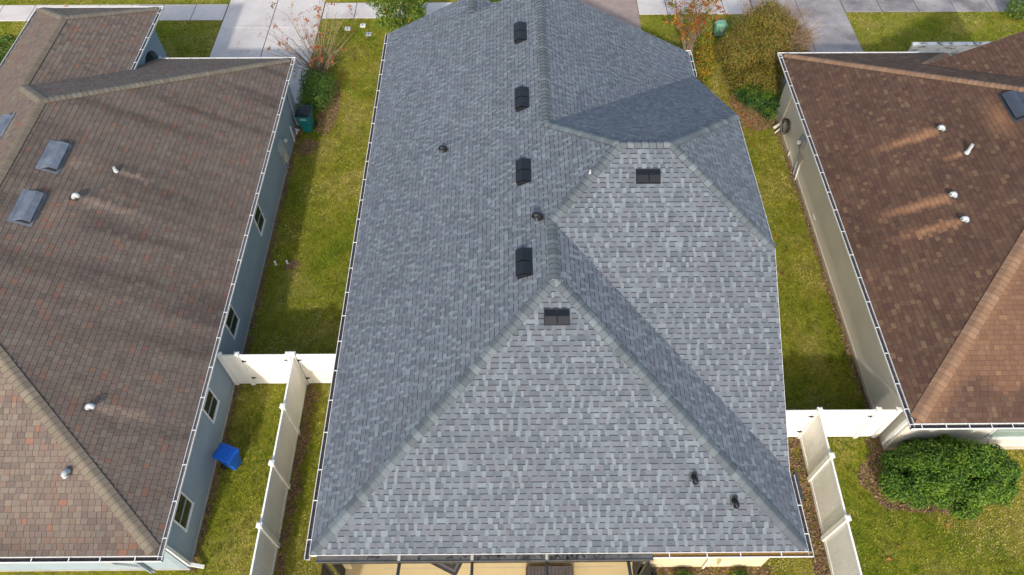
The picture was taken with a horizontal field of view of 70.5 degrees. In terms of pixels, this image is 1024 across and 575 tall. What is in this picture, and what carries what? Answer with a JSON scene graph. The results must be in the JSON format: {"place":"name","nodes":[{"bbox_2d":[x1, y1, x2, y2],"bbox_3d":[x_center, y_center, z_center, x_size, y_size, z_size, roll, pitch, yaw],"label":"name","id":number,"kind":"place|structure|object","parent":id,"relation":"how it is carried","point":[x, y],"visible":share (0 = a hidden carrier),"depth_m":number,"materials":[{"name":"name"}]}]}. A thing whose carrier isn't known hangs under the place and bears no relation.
{"place":"outdoors","nodes":[
{"label":"outdoors","id":0,"kind":"place"},
{"bbox_2d":[0,4,228,20],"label":"sidewalk","id":1,"kind":"structure","parent":0,"point":[179,12],"depth_m":35.55,"materials":[{"name":"concrete"}]},
{"bbox_2d":[209,0,325,103],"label":"driveway","id":2,"kind":"structure","parent":0,"point":[243,21],"depth_m":34.65,"materials":[{"name":"concrete"}]},
{"bbox_2d":[322,2,495,18],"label":"sidewalk","id":3,"kind":"structure","parent":0,"point":[361,10],"depth_m":35.59,"materials":[{"name":"concrete"}]},
{"bbox_2d":[0,0,1023,574],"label":"ground","id":4,"kind":"structure","parent":0,"point":[812,310],"depth_m":25.01,"materials":[{"name":"green plant"}]},
{"bbox_2d":[0,33,16,63],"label":"bush","id":5,"kind":"object","parent":4,"relation":"on","point":[6,38],"visible":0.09,"depth_m":31.83,"materials":[{"name":"green plant"}]},
{"bbox_2d":[0,6,299,572],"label":"house","id":6,"kind":"structure","parent":4,"relation":"on","point":[142,177],"depth_m":21.36,"materials":[{"name":"stone"}]},
{"bbox_2d":[173,491,194,531],"bbox_3d":[-8.972,6.104,19.739,0.075,0.990,0.840,0,54,0],"label":"window","id":7,"kind":"structure","parent":6,"relation":"in","point":[184,509],"depth_m":19.77,"materials":[{"name":"white metal"}]},
{"bbox_2d":[203,387,219,423],"bbox_3d":[-8.996,3.519,21.608,0.075,0.950,0.780,0,54,0],"label":"window","id":8,"kind":"structure","parent":6,"relation":"in","point":[210,408],"depth_m":21.65,"materials":[{"name":"glass"}]},
{"bbox_2d":[225,305,239,339],"bbox_3d":[-9.018,1.100,23.314,0.075,0.960,0.820,0,54,0],"label":"window","id":9,"kind":"structure","parent":6,"relation":"in","point":[232,322],"depth_m":23.36,"materials":[{"name":"glass"}]},
{"bbox_2d":[253,203,265,235],"bbox_3d":[-9.051,-2.451,25.912,0.075,1.000,0.780,0,54,0],"label":"window","id":10,"kind":"structure","parent":6,"relation":"in","point":[259,219],"depth_m":25.95,"materials":[{"name":"white metal"}]},
{"bbox_2d":[212,443,241,469],"bbox_3d":[-8.449,5.096,21.617,0.665,0.894,0.525,18,56,12],"label":"wheeled cart","id":11,"kind":"object","parent":4,"relation":"on","point":[226,455],"visible":1,"depth_m":21.30,"materials":[{"name":"blue plastic"}]},
{"bbox_2d":[217,351,291,384],"bbox_3d":[-7.890,2.560,22.807,2.242,1.960,0.152,0,54,0],"label":"fence","id":12,"kind":"object","parent":4,"relation":"on","point":[251,369],"visible":0.88,"depth_m":22.68,"materials":[{"name":"white plastic"}]},
{"bbox_2d":[250,351,308,574],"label":"fence","id":13,"kind":"object","parent":4,"relation":"on","point":[269,524],"visible":1,"depth_m":20.77,"materials":[{"name":"white plastic"}]},
{"bbox_2d":[253,0,353,78],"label":"crape myrtle","id":14,"kind":"object","parent":4,"relation":"on","point":[317,64],"visible":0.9,"depth_m":31.43,"materials":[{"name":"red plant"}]},
{"bbox_2d":[294,105,316,131],"bbox_3d":[-8.593,-7.017,30.211,0.622,1.061,0.788,3,54,2],"label":"wheeled cart","id":15,"kind":"object","parent":4,"relation":"on","point":[303,115],"visible":1,"depth_m":29.89,"materials":[{"name":"teal plastic"}]},
{"bbox_2d":[296,354,335,382],"bbox_3d":[-5.672,2.546,22.817,2.006,1.960,0.152,0,54,0],"label":"fence","id":16,"kind":"object","parent":4,"relation":"on","point":[317,368],"visible":0.56,"depth_m":22.69,"materials":[{"name":"white plastic"}]},
{"bbox_2d":[296,66,338,114],"bbox_3d":[-8.341,-8.470,31.000,1.741,1.580,2.509,0,54,0],"label":"hedge","id":17,"kind":"object","parent":4,"relation":"on","point":[309,81],"visible":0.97,"depth_m":30.74,"materials":[{"name":"green plant"}]},
{"bbox_2d":[366,0,430,32],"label":"evergreen tree","id":18,"kind":"object","parent":4,"relation":"on","point":[411,10],"visible":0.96,"depth_m":31.52,"materials":[{"name":"green plant"}]},
{"bbox_2d":[64,5,948,561],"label":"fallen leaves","id":19,"kind":"object","parent":4,"relation":"on","point":[888,559],"visible":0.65,"depth_m":31.62,"materials":[{"name":"brown plant"}]},
{"bbox_2d":[304,0,813,574],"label":"house","id":20,"kind":"structure","parent":4,"relation":"on","point":[560,338],"depth_m":19.65,"materials":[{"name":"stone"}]},
{"bbox_2d":[432,563,461,574],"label":"outdoor rug","id":21,"kind":"object","parent":20,"relation":"on","point":[452,568],"visible":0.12,"depth_m":20.17,"materials":[{"name":"grey fabric"}]},
{"bbox_2d":[526,566,572,574],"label":"wicker sofa","id":22,"kind":"object","parent":20,"relation":"on","point":[553,570],"visible":0.97,"depth_m":19.82,"materials":[{"name":"wicker"}]},
{"bbox_2d":[187,80,956,574],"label":"leaf litter","id":23,"kind":"object","parent":4,"relation":"on","point":[793,460],"visible":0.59,"depth_m":22.27,"materials":[{"name":"brown plant"}]},
{"bbox_2d":[638,566,663,574],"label":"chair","id":24,"kind":"object","parent":4,"relation":"on","point":[653,571],"visible":0.43,"depth_m":19.79,"materials":[{"name":"black plastic"}]},
{"bbox_2d":[672,566,692,574],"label":"bedding plant","id":25,"kind":"object","parent":4,"relation":"on","point":[679,573],"visible":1,"depth_m":19.93,"materials":[{"name":"green plant"}]},
{"bbox_2d":[662,0,730,52],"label":"crape myrtle","id":26,"kind":"object","parent":4,"relation":"on","point":[693,29],"visible":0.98,"depth_m":32.29,"materials":[{"name":"orange plant"}]},
{"bbox_2d":[695,31,716,86],"bbox_3d":[8.607,-10.143,32.224,1.049,1.552,3.039,8,55,6],"label":"shrub","id":27,"kind":"object","parent":4,"relation":"on","point":[706,46],"visible":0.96,"depth_m":31.98,"materials":[{"name":"green plant"}]},
{"bbox_2d":[712,20,727,38],"bbox_3d":[9.826,-12.233,34.188,0.554,0.722,0.504,-5,54,-4],"label":"utility box","id":28,"kind":"object","parent":4,"relation":"on","point":[720,26],"visible":0.89,"depth_m":33.99,"materials":[{"name":"green plastic"}]},
{"bbox_2d":[730,568,753,574],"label":"bedding plant","id":29,"kind":"object","parent":4,"relation":"on","point":[739,572],"visible":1,"depth_m":19.89,"materials":[{"name":"green plant"}]},
{"bbox_2d":[732,79,780,120],"bbox_3d":[10.476,-8.063,30.901,1.950,1.272,2.096,0,54,0],"label":"shrub","id":30,"kind":"object","parent":4,"relation":"on","point":[750,92],"visible":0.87,"depth_m":30.66,"materials":[{"name":"green plant"}]},
{"bbox_2d":[711,0,825,98],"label":"bush","id":31,"kind":"object","parent":4,"relation":"on","point":[772,31],"visible":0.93,"depth_m":30.41,"materials":[{"name":"green plant"}]},
{"bbox_2d":[786,410,816,436],"bbox_3d":[7.917,4.080,21.716,1.966,1.960,0.152,0,54,0],"label":"fence","id":32,"kind":"object","parent":4,"relation":"on","point":[798,421],"visible":0.4,"depth_m":21.53,"materials":[{"name":"white plastic"}]},
{"bbox_2d":[797,407,861,574],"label":"fence","id":33,"kind":"object","parent":4,"relation":"on","point":[834,518],"visible":1,"depth_m":20.32,"materials":[{"name":"white plastic"}]},
{"bbox_2d":[821,406,902,437],"bbox_3d":[10.163,4.066,21.726,2.286,1.960,0.152,0,54,0],"label":"fence","id":34,"kind":"object","parent":4,"relation":"on","point":[875,422],"visible":0.9,"depth_m":21.60,"materials":[{"name":"white plastic"}]},
{"bbox_2d":[773,31,1023,449],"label":"house","id":35,"kind":"structure","parent":4,"relation":"on","point":[908,169],"depth_m":23.08,"materials":[{"name":"stone"}]},
{"bbox_2d":[780,118,789,134],"bbox_3d":[11.229,-6.616,29.737,0.220,0.687,0.659,0,54,0],"label":"garden hose","id":36,"kind":"object","parent":35,"relation":"attached to","point":[786,127],"visible":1,"depth_m":29.67,"materials":[{"name":"rubber"}]},
{"bbox_2d":[983,429,1023,438],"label":"window","id":37,"kind":"structure","parent":35,"relation":"in","point":[996,433],"depth_m":21.43,"materials":[{"name":"white metal"}]},
{"bbox_2d":[877,434,1022,522],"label":"bush","id":38,"kind":"object","parent":4,"relation":"on","point":[976,476],"visible":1,"depth_m":20.30,"materials":[{"name":"green plant"}]},
{"bbox_2d":[1003,0,1023,19],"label":"bush","id":39,"kind":"object","parent":4,"relation":"on","point":[1020,4],"visible":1,"depth_m":34.64,"materials":[{"name":"green plant"}]},
{"bbox_2d":[578,0,640,29],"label":"paver driveway","id":40,"kind":"structure","parent":0,"point":[625,11],"depth_m":35.71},
{"bbox_2d":[636,0,752,14],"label":"sidewalk","id":41,"kind":"structure","parent":0,"point":[652,7],"depth_m":35.74,"materials":[{"name":"concrete"}]},
{"bbox_2d":[750,0,863,91],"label":"driveway","id":42,"kind":"structure","parent":0,"point":[838,33],"depth_m":34.92,"materials":[{"name":"concrete"}]},
{"bbox_2d":[840,0,1020,11],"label":"sidewalk","id":43,"kind":"structure","parent":0,"point":[923,5],"depth_m":35.83,"materials":[{"name":"concrete"}]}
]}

